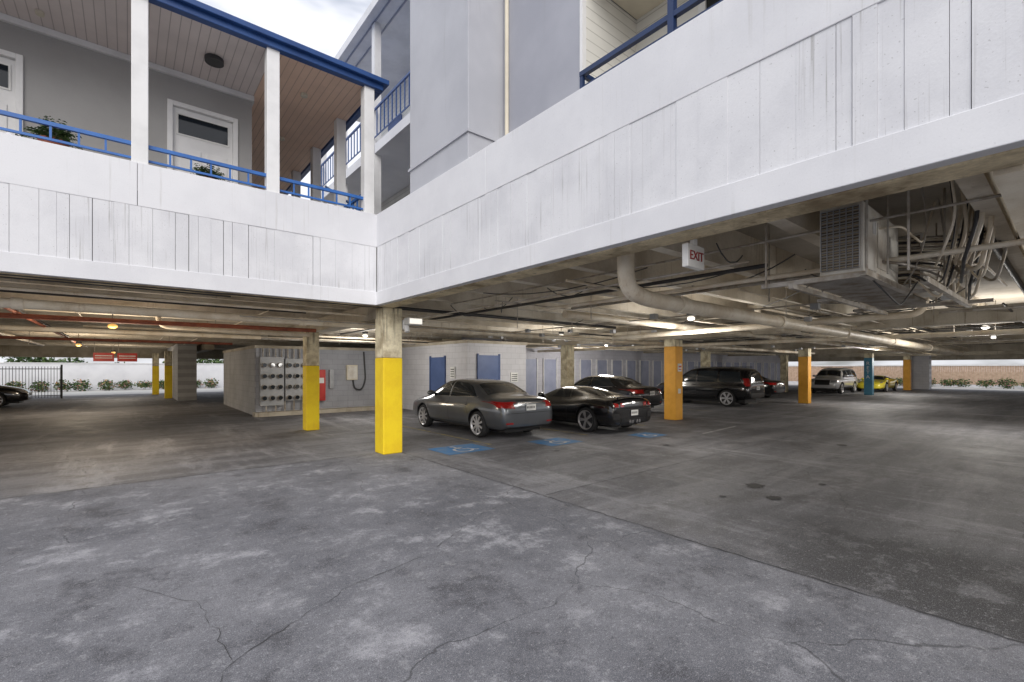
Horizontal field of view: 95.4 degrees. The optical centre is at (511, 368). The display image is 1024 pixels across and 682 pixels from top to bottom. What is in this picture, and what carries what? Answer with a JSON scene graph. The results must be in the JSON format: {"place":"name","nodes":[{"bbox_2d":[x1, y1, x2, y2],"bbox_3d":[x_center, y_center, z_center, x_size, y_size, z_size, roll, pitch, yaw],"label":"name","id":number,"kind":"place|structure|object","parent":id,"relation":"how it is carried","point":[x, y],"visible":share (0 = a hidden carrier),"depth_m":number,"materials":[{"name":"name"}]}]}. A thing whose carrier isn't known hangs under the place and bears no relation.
{"place":"outdoors","nodes":[
{"label":"outdoors","id":0,"kind":"place"},
{"bbox_2d":[0,363,223,391],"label":"wall","id":1,"kind":"structure","parent":0,"point":[94,374],"depth_m":34.73,"materials":[{"name":"white paint"}]},
{"bbox_2d":[0,362,212,363],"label":"coping","id":2,"kind":"object","parent":1,"relation":"on","point":[98,363],"depth_m":34.93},
{"bbox_2d":[0,0,265,95],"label":"gallery ceiling","id":3,"kind":"structure","parent":0,"point":[180,43],"depth_m":7.35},
{"bbox_2d":[205,53,223,67],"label":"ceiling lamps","id":4,"kind":"object","parent":3,"relation":"attached to","point":[214,60],"visible":1,"depth_m":7.86,"materials":[{"name":"metal"}]},
{"bbox_2d":[252,54,361,190],"bbox_3d":[-6.634,-5.250,12.332,1.710,0.001,10.530,0,0,-40],"label":"gallery ceiling return","id":5,"kind":"object","parent":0,"point":[306,125],"visible":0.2,"depth_m":9.56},
{"bbox_2d":[255,348,374,411],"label":"meter wall","id":6,"kind":"structure","parent":0,"point":[343,392],"depth_m":17.87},
{"bbox_2d":[259,348,333,411],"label":"electric meter bank","id":7,"kind":"structure","parent":6,"relation":"attached to","point":[281,380],"depth_m":16.36,"materials":[{"name":"grey metal"}]},
{"bbox_2d":[223,345,374,352],"bbox_3d":[-9.010,-0.750,20.410,5.340,0.100,7.040,0,0,-40],"label":"meter room cap","id":8,"kind":"object","parent":6,"relation":"on","point":[294,347],"visible":0.43,"depth_m":17.49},
{"bbox_2d":[319,370,325,400],"bbox_3d":[-7.123,0.625,17.319,0.320,1.150,0.208,0,0,-40],"label":"fire hose cabinet","id":9,"kind":"object","parent":6,"relation":"attached to","point":[322,385],"visible":0.56,"depth_m":17.28,"materials":[{"name":"metal"}]},
{"bbox_2d":[346,352,365,389],"bbox_3d":[-6.086,0.103,18.209,0.772,1.510,0.153,0,0,-40],"label":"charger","id":10,"kind":"object","parent":6,"relation":"attached to","point":[352,372],"visible":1,"depth_m":18.09,"materials":[{"name":"beige paint"}]},
{"bbox_2d":[348,366,356,378],"bbox_3d":[-6.178,0.160,18.043,0.340,0.480,0.014,0,0,-39],"label":"panel door","id":11,"kind":"structure","parent":10,"relation":"in","point":[352,370],"depth_m":18.03,"materials":[{"name":"metal"}]},
{"bbox_2d":[381,77,409,211],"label":"gallery wall","id":12,"kind":"structure","parent":0,"point":[397,197],"depth_m":14.80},
{"bbox_2d":[0,370,1023,681],"bbox_3d":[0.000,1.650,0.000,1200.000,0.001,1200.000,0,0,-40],"label":"ground","id":13,"kind":"structure","parent":0,"point":[526,586],"depth_m":4.36,"materials":[{"name":"concrete"}]},
{"bbox_2d":[0,385,31,406],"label":"parked sedan","id":14,"kind":"object","parent":13,"relation":"on","point":[10,394],"visible":1,"depth_m":19.70,"materials":[{"name":"black paint"}]},
{"bbox_2d":[2,365,62,397],"bbox_3d":[-28.279,0.725,22.695,9.230,1.850,0.080,0,0,-40],"label":"iron fence","id":15,"kind":"object","parent":13,"relation":"on","point":[44,395],"visible":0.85,"depth_m":25.04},
{"bbox_2d":[4,378,218,391],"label":"flowering shrubs","id":16,"kind":"object","parent":13,"relation":"on","point":[123,384],"visible":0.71,"depth_m":34.21,"materials":[{"name":"green plant"}]},
{"bbox_2d":[2,357,223,363],"bbox_3d":[-37.658,-0.091,31.734,42.269,2.558,2.593,0,0,-40],"label":"hedge","id":17,"kind":"object","parent":13,"relation":"on","point":[38,359],"visible":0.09,"depth_m":34.54,"materials":[{"name":"green plant"}]},
{"bbox_2d":[152,353,158,394],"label":"concrete column","id":18,"kind":"structure","parent":13,"relation":"on","point":[155,373],"depth_m":29.27,"materials":[{"name":"yellow paint"}]},
{"bbox_2d":[164,351,171,398],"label":"concrete column","id":19,"kind":"structure","parent":13,"relation":"on","point":[167,374],"depth_m":25.50,"materials":[{"name":"yellow paint"}]},
{"bbox_2d":[167,344,196,400],"bbox_3d":[-19.177,0.190,26.958,0.800,2.920,8.000,0,0,-40],"label":"back room","id":20,"kind":"object","parent":13,"relation":"on","point":[184,372],"visible":0.79,"depth_m":23.93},
{"bbox_2d":[224,348,254,414],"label":"wall","id":21,"kind":"structure","parent":13,"relation":"on","point":[239,380],"depth_m":18.24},
{"bbox_2d":[303,332,318,430],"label":"concrete column","id":22,"kind":"structure","parent":13,"relation":"on","point":[311,382],"depth_m":12.40,"materials":[{"name":"yellow paint"}]},
{"bbox_2d":[115,502,508,681],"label":"asphalt crack","id":23,"kind":"object","parent":13,"relation":"on","point":[284,628],"visible":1,"depth_m":3.12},
{"bbox_2d":[253,405,402,416],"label":"plinth","id":24,"kind":"structure","parent":13,"relation":"on","point":[300,412],"depth_m":17.02,"materials":[{"name":"concrete"}]},
{"bbox_2d":[375,307,401,454],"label":"concrete column","id":25,"kind":"structure","parent":13,"relation":"on","point":[388,380],"depth_m":9.00,"materials":[{"name":"yellow paint"}]},
{"bbox_2d":[402,317,422,332],"bbox_3d":[-1.984,-0.844,9.215,0.340,0.292,0.335,0,0,-40],"label":"security light","id":26,"kind":"object","parent":25,"relation":"attached to","point":[407,322],"visible":0.9,"depth_m":9.10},
{"bbox_2d":[197,303,1023,357],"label":"girders","id":27,"kind":"object","parent":25,"relation":"on","point":[925,319],"visible":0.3,"depth_m":15.39,"materials":[{"name":"concrete"}]},
{"bbox_2d":[93,337,113,360],"bbox_3d":[-17.543,-0.825,20.023,0.680,1.050,0.042,0,0,-40],"label":"hanging sign","id":28,"kind":"object","parent":27,"relation":"hanging from","point":[103,356],"visible":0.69,"depth_m":19.99,"materials":[{"name":"metal"}]},
{"bbox_2d":[117,338,136,361],"bbox_3d":[-16.941,-0.825,20.519,0.680,1.050,0.042,0,0,-40],"label":"hanging sign","id":29,"kind":"object","parent":27,"relation":"hanging from","point":[127,357],"visible":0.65,"depth_m":20.49,"materials":[{"name":"red paint"}]},
{"bbox_2d":[0,171,1023,349],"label":"tee stems","id":30,"kind":"object","parent":27,"relation":"on","point":[978,186],"visible":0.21,"depth_m":9.33,"materials":[{"name":"concrete"}]},
{"bbox_2d":[0,193,1023,355],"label":"sprinkler pipes","id":31,"kind":"object","parent":30,"relation":"hanging from","point":[996,247],"visible":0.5,"depth_m":8.34,"materials":[{"name":"metal"}]},
{"bbox_2d":[993,164,1023,245],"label":"ceiling","id":32,"kind":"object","parent":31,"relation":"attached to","point":[1009,181],"visible":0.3,"depth_m":3.01,"materials":[{"name":"concrete"}]},
{"bbox_2d":[0,253,1023,355],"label":"drain pipes","id":33,"kind":"object","parent":30,"relation":"hanging from","point":[632,290],"visible":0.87,"depth_m":9.64,"materials":[{"name":"plastic"}]},
{"bbox_2d":[736,180,1023,343],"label":"floor slab","id":34,"kind":"structure","parent":30,"relation":"on","point":[998,291],"depth_m":6.03,"materials":[{"name":"concrete"}]},
{"bbox_2d":[108,314,117,328],"bbox_3d":[-8.136,-1.280,9.493,0.180,0.940,0.180,0,0,-40],"label":"ceiling lamp","id":35,"kind":"object","parent":34,"relation":"hanging from","point":[113,325],"visible":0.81,"depth_m":9.46,"materials":[{"name":"metal"}]},
{"bbox_2d":[0,21,251,186],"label":"gallery back wall","id":36,"kind":"structure","parent":34,"relation":"on","point":[73,85],"depth_m":7.60,"materials":[{"name":"paint"}]},
{"bbox_2d":[0,49,23,136],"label":"door frame","id":37,"kind":"object","parent":36,"relation":"attached to","point":[19,82],"visible":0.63,"depth_m":7.00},
{"bbox_2d":[0,56,14,134],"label":"door leaf","id":38,"kind":"object","parent":37,"relation":"in","point":[7,97],"visible":0.2,"depth_m":6.99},
{"bbox_2d":[0,103,6,132],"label":"door panels","id":39,"kind":"object","parent":38,"relation":"attached to","point":[3,121],"visible":0.28,"depth_m":6.93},
{"bbox_2d":[0,64,7,87],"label":"door window","id":40,"kind":"structure","parent":38,"relation":"in","point":[3,75],"depth_m":6.93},
{"bbox_2d":[0,62,10,90],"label":"door window frame","id":41,"kind":"object","parent":38,"relation":"attached to","point":[9,78],"visible":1,"depth_m":6.97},
{"bbox_2d":[0,12,253,105],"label":"cornice trim","id":42,"kind":"structure","parent":36,"relation":"attached to","point":[24,24],"depth_m":7.65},
{"bbox_2d":[35,9,307,140],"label":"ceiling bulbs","id":43,"kind":"object","parent":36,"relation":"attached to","point":[39,13],"visible":0.88,"depth_m":6.88,"materials":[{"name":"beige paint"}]},
{"bbox_2d":[167,98,237,183],"bbox_3d":[-5.650,-3.605,8.536,1.080,2.230,0.140,0,0,-40],"label":"door frame","id":44,"kind":"object","parent":36,"relation":"attached to","point":[187,107],"visible":0.69,"depth_m":8.46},
{"bbox_2d":[173,106,231,182],"bbox_3d":[-5.665,-3.564,8.555,0.916,2.148,0.050,0,0,-40],"label":"door leaf","id":45,"kind":"object","parent":44,"relation":"in","point":[204,148],"visible":0.29,"depth_m":8.52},
{"bbox_2d":[176,112,228,147],"bbox_3d":[-5.644,-4.355,8.530,0.816,0.390,0.012,0,0,-40],"label":"door window frame","id":46,"kind":"object","parent":45,"relation":"attached to","point":[177,113],"visible":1,"depth_m":8.47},
{"bbox_2d":[178,114,227,145],"bbox_3d":[-5.638,-4.355,8.522,0.756,0.330,0.005,0,0,-40],"label":"door window","id":47,"kind":"structure","parent":46,"relation":"in","point":[193,127],"depth_m":8.51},
{"bbox_2d":[179,147,226,181],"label":"door panels","id":48,"kind":"object","parent":45,"relation":"attached to","point":[184,163],"visible":0.26,"depth_m":8.45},
{"bbox_2d":[321,112,409,209],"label":"gallery slabs","id":49,"kind":"structure","parent":34,"relation":"on","point":[392,147],"depth_m":12.83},
{"bbox_2d":[321,22,380,214],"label":"gallery posts","id":50,"kind":"object","parent":49,"relation":"on","point":[376,48],"visible":0.1,"depth_m":12.07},
{"bbox_2d":[321,71,409,186],"bbox_3d":[-3.613,-4.745,12.055,0.040,3.810,8.800,0,0,-40],"label":"gallery railing","id":51,"kind":"object","parent":50,"relation":"attached to","point":[403,79],"visible":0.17,"depth_m":11.65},
{"bbox_2d":[334,0,409,122],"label":"roof","id":52,"kind":"structure","parent":49,"relation":"on","point":[395,52],"depth_m":12.84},
{"bbox_2d":[346,0,406,66],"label":"soffit strip","id":53,"kind":"object","parent":49,"relation":"attached to","point":[392,18],"visible":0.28,"depth_m":12.24,"materials":[{"name":"grey paint"}]},
{"bbox_2d":[410,0,503,193],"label":"stair tower","id":54,"kind":"structure","parent":34,"relation":"on","point":[456,67],"depth_m":6.86,"materials":[{"name":"grey paint"}]},
{"bbox_2d":[408,128,497,172],"bbox_3d":[-0.929,-3.320,7.357,0.655,0.040,1.785,0,0,-40],"label":"tower band","id":55,"kind":"object","parent":54,"relation":"attached to","point":[456,137],"visible":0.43,"depth_m":6.78,"materials":[{"name":"grey paint"}]},
{"bbox_2d":[0,0,1023,305],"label":"fascia bands","id":56,"kind":"object","parent":34,"relation":"attached to","point":[718,42],"visible":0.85,"depth_m":4.90,"materials":[{"name":"paint"}]},
{"bbox_2d":[579,0,722,88],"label":"balcony railing","id":57,"kind":"object","parent":56,"relation":"attached to","point":[679,11],"visible":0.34,"depth_m":4.45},
{"bbox_2d":[667,0,676,34],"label":"balcony post","id":58,"kind":"object","parent":56,"relation":"on","point":[671,18],"depth_m":4.16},
{"bbox_2d":[0,147,1023,307],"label":"edge beam","id":59,"kind":"structure","parent":34,"relation":"attached to","point":[990,163],"depth_m":3.66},
{"bbox_2d":[69,191,376,291],"bbox_3d":[-6.445,-2.032,-8.831,28.820,1.676,22.570,0,0,-40],"label":"fascia backing","id":60,"kind":"object","parent":59,"relation":"attached to","point":[188,237],"visible":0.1,"depth_m":6.23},
{"bbox_2d":[131,0,373,213],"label":"gallery posts","id":61,"kind":"object","parent":59,"relation":"on","point":[139,81],"visible":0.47,"depth_m":7.65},
{"bbox_2d":[0,109,362,210],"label":"blue railing","id":62,"kind":"object","parent":61,"relation":"attached to","point":[79,131],"visible":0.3,"depth_m":6.84,"materials":[{"name":"metal"}]},
{"bbox_2d":[0,0,1023,291],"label":"fascia boards","id":63,"kind":"object","parent":59,"relation":"attached to","point":[880,70],"visible":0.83,"depth_m":4.05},
{"bbox_2d":[682,239,703,270],"bbox_3d":[1.659,-1.045,4.253,0.290,0.270,0.067,0,0,-40],"label":"exit sign","id":64,"kind":"object","parent":59,"relation":"attached to","point":[692,255],"visible":1,"depth_m":4.20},
{"bbox_2d":[0,345,1023,361],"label":"edge beams","id":65,"kind":"structure","parent":34,"relation":"attached to","point":[41,351],"depth_m":29.73,"materials":[{"name":"concrete"}]},
{"bbox_2d":[504,0,635,135],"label":"wall","id":66,"kind":"structure","parent":34,"relation":"on","point":[544,53],"depth_m":6.29,"materials":[{"name":"grey paint"}]},
{"bbox_2d":[505,0,508,134],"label":"downspout","id":67,"kind":"object","parent":66,"relation":"attached to","point":[506,66],"depth_m":6.78,"materials":[{"name":"beige paint"}]},
{"bbox_2d":[580,0,585,83],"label":"balcony corner trim","id":68,"kind":"structure","parent":66,"relation":"attached to","point":[582,34],"depth_m":5.72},
{"bbox_2d":[586,0,697,82],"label":"balcony siding","id":69,"kind":"object","parent":66,"relation":"attached to","point":[610,25],"visible":0.25,"depth_m":6.04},
{"bbox_2d":[698,0,705,13],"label":"patio door frame","id":70,"kind":"object","parent":66,"relation":"attached to","point":[701,6],"depth_m":5.66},
{"bbox_2d":[706,0,719,8],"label":"patio door glass","id":71,"kind":"object","parent":70,"relation":"in","point":[709,3],"depth_m":5.61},
{"bbox_2d":[761,180,1019,314],"bbox_3d":[4.528,-1.156,5.158,4.450,1.194,1.600,0,0,-40],"label":"air conditioning unit","id":72,"kind":"object","parent":34,"relation":"hanging from","point":[853,251],"visible":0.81,"depth_m":4.29,"materials":[{"name":"metal"}]},
{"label":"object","id":73,"kind":"object","parent":34,"relation":"on","visible":0},
{"bbox_2d":[285,105,360,190],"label":"roof deck","id":74,"kind":"structure","parent":73,"relation":"on","point":[330,139],"depth_m":10.69,"materials":[{"name":"blue paint"}]},
{"bbox_2d":[148,0,382,194],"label":"roof edge","id":75,"kind":"object","parent":74,"relation":"on","point":[184,10],"visible":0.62,"depth_m":7.65,"materials":[{"name":"blue paint"}]},
{"bbox_2d":[175,0,388,175],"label":"gutter","id":76,"kind":"object","parent":74,"relation":"on","point":[225,16],"visible":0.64,"depth_m":7.61,"materials":[{"name":"blue paint"}]},
{"bbox_2d":[402,343,464,409],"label":"utility block side","id":77,"kind":"structure","parent":13,"relation":"on","point":[415,373],"depth_m":17.83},
{"bbox_2d":[450,367,455,378],"bbox_3d":[-2.051,0.150,16.129,0.044,0.400,0.300,0,0,-40],"label":"sign","id":78,"kind":"object","parent":77,"relation":"attached to","point":[452,372],"depth_m":16.06,"materials":[{"name":"metal"}]},
{"bbox_2d":[429,443,493,454],"bbox_3d":[-1.038,1.642,9.512,1.100,0.004,0.880,0,0,-40],"label":"accessible parking marking","id":79,"kind":"object","parent":13,"relation":"on","point":[458,449],"visible":1,"depth_m":9.44,"materials":[{"name":"blue paint"}]},
{"bbox_2d":[413,378,551,436],"bbox_3d":[-1.020,0.957,12.652,1.947,1.386,4.631,0,0,-40],"label":"parked sedan","id":80,"kind":"object","parent":13,"relation":"on","point":[480,407],"visible":1,"depth_m":11.31,"materials":[{"name":"grey paint"}]},
{"bbox_2d":[465,343,525,391],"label":"utility block front","id":81,"kind":"structure","parent":13,"relation":"on","point":[512,358],"depth_m":16.47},
{"bbox_2d":[429,354,499,389],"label":"utility door frames","id":82,"kind":"structure","parent":81,"relation":"attached to","point":[445,368],"depth_m":16.48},
{"bbox_2d":[430,355,498,390],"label":"utility doors","id":83,"kind":"structure","parent":82,"relation":"in","point":[488,366],"depth_m":16.27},
{"bbox_2d":[402,340,527,347],"bbox_3d":[-2.067,-0.900,18.228,2.680,0.100,5.040,0,0,-40],"label":"utility block cap","id":84,"kind":"object","parent":81,"relation":"on","point":[475,341],"visible":0.43,"depth_m":16.43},
{"bbox_2d":[510,372,517,381],"bbox_3d":[0.082,0.325,16.762,0.350,0.350,0.034,0,0,-40],"label":"sign","id":85,"kind":"object","parent":81,"relation":"attached to","point":[513,377],"depth_m":16.75,"materials":[{"name":"metal"}]},
{"bbox_2d":[1,403,1023,642],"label":"slab joint","id":86,"kind":"object","parent":13,"relation":"on","point":[687,539],"visible":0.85,"depth_m":4.46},
{"bbox_2d":[402,407,703,444],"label":"parking lines","id":87,"kind":"object","parent":13,"relation":"on","point":[489,444],"visible":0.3,"depth_m":11.95,"materials":[{"name":"white paint"}]},
{"bbox_2d":[528,437,583,445],"bbox_3d":[0.971,1.642,10.456,1.000,0.004,0.800,0,0,-40],"label":"accessible parking marking","id":88,"kind":"object","parent":13,"relation":"on","point":[555,441],"visible":1,"depth_m":10.45,"materials":[{"name":"blue paint"}]},
{"bbox_2d":[561,345,573,387],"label":"concrete column","id":89,"kind":"structure","parent":13,"relation":"on","point":[567,365],"depth_m":18.68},
{"bbox_2d":[538,386,650,431],"bbox_3d":[1.774,1.075,13.490,1.759,1.150,4.267,0,0,-40],"label":"parked sports car","id":90,"kind":"object","parent":13,"relation":"on","point":[588,409],"visible":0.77,"depth_m":12.09,"materials":[{"name":"black paint"}]},
{"bbox_2d":[574,375,662,407],"bbox_3d":[3.666,0.957,18.821,1.947,1.386,4.631,0,0,-40],"label":"parked sedan","id":91,"kind":"object","parent":13,"relation":"on","point":[623,385],"visible":0.51,"depth_m":17.47,"materials":[{"name":"black paint"}]},
{"bbox_2d":[461,337,779,392],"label":"storage wall","id":92,"kind":"structure","parent":13,"relation":"on","point":[608,355],"depth_m":27.27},
{"bbox_2d":[536,358,776,395],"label":"storage door frames","id":93,"kind":"structure","parent":92,"relation":"attached to","point":[640,370],"depth_m":28.40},
{"bbox_2d":[526,359,779,395],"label":"storage doors","id":94,"kind":"structure","parent":93,"relation":"in","point":[549,376],"depth_m":26.33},
{"bbox_2d":[630,432,664,437],"bbox_3d":[3.346,1.642,11.506,0.800,0.004,0.640,0,0,-40],"label":"accessible parking marking","id":95,"kind":"object","parent":13,"relation":"on","point":[647,434],"visible":1,"depth_m":11.55,"materials":[{"name":"blue paint"}]},
{"bbox_2d":[664,339,682,419],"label":"concrete column","id":96,"kind":"structure","parent":13,"relation":"on","point":[673,380],"depth_m":14.90,"materials":[{"name":"orange paint"}]},
{"bbox_2d":[701,351,710,367],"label":"concrete column","id":97,"kind":"structure","parent":13,"relation":"on","point":[705,359],"depth_m":25.66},
{"bbox_2d":[656,367,764,406],"bbox_3d":[9.054,0.787,21.639,2.032,1.725,4.582,0,0,-40],"label":"parked suv","id":98,"kind":"object","parent":13,"relation":"on","point":[727,386],"visible":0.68,"depth_m":20.28,"materials":[{"name":"black paint"}]},
{"bbox_2d":[746,483,764,487],"bbox_3d":[3.399,1.643,6.527,0.312,0.001,0.254,0,0,-40],"label":"oil stain","id":99,"kind":"object","parent":13,"relation":"on","point":[754,485],"visible":1,"depth_m":6.53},
{"bbox_2d":[761,376,784,396],"bbox_3d":[13.211,0.957,27.208,1.947,1.386,4.631,0,0,-40],"label":"parked sedan","id":100,"kind":"object","parent":13,"relation":"on","point":[774,387],"visible":0.3,"depth_m":25.27,"materials":[{"name":"black paint"}]},
{"bbox_2d":[766,496,781,499],"bbox_3d":[3.328,1.643,5.912,0.194,0.001,0.224,0,0,14],"label":"oil stain","id":101,"kind":"object","parent":13,"relation":"on","point":[774,497],"visible":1,"depth_m":5.93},
{"bbox_2d":[780,355,787,391],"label":"concrete column","id":102,"kind":"structure","parent":13,"relation":"on","point":[784,368],"depth_m":32.61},
{"bbox_2d":[798,348,810,403],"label":"concrete column","id":103,"kind":"structure","parent":13,"relation":"on","point":[804,375],"depth_m":21.89,"materials":[{"name":"orange paint"}]},
{"bbox_2d":[811,367,857,393],"bbox_3d":[21.803,0.787,31.581,4.582,1.725,2.032,0,0,-40],"label":"parked suv","id":104,"kind":"object","parent":13,"relation":"on","point":[838,380],"visible":0.98,"depth_m":30.61,"materials":[{"name":"silver metal"}]},
{"bbox_2d":[864,353,873,394],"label":"concrete column","id":105,"kind":"structure","parent":13,"relation":"on","point":[868,382],"depth_m":28.86,"materials":[{"name":"blue paint"}]},
{"bbox_2d":[856,375,897,391],"bbox_3d":[26.662,1.075,34.031,4.267,1.150,1.759,0,0,-40],"label":"parked sports car","id":106,"kind":"object","parent":13,"relation":"on","point":[884,383],"visible":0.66,"depth_m":33.16,"materials":[{"name":"yellow paint"}]},
{"bbox_2d":[788,364,1023,388],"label":"wall","id":107,"kind":"structure","parent":13,"relation":"on","point":[994,372],"depth_m":40.82,"materials":[{"name":"wood"},{"name":"painted white concrete"}]},
{"bbox_2d":[903,356,910,389],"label":"concrete column","id":108,"kind":"structure","parent":13,"relation":"on","point":[906,372],"depth_m":35.18,"materials":[{"name":"orange paint"}]},
{"bbox_2d":[911,356,930,388],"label":"end pier","id":109,"kind":"structure","parent":13,"relation":"on","point":[920,372],"depth_m":37.00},
{"bbox_2d":[857,377,1023,388],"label":"flowering shrubs","id":110,"kind":"object","parent":13,"relation":"on","point":[985,383],"visible":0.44,"depth_m":38.77,"materials":[{"name":"green plant"}]},
{"bbox_2d":[0,0,1023,369],"label":"sky","id":111,"kind":"structure","parent":0,"point":[323,26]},
{"bbox_2d":[612,0,664,19],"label":"balcony ceiling","id":112,"kind":"structure","parent":0,"point":[636,9],"depth_m":6.15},
{"bbox_3d":[-5.556,-2.650,6.889,2.090,0.320,0.300,0,0,-39],"label":"planter stand","id":113,"kind":"object","parent":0,"visible":0},
{"bbox_2d":[15,116,82,149],"bbox_3d":[-6.249,-3.103,6.326,0.643,0.585,0.671,0,0,-14],"label":"potted plant","id":114,"kind":"object","parent":113,"relation":"on","point":[61,134],"visible":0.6,"depth_m":6.24,"materials":[{"name":"green plant"}]},
{"bbox_2d":[190,163,224,180],"bbox_3d":[-4.861,-2.992,7.426,0.521,0.524,0.614,0,0,-9],"label":"potted plant","id":115,"kind":"object","parent":113,"relation":"on","point":[205,170],"visible":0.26,"depth_m":7.37,"materials":[{"name":"green plant"}]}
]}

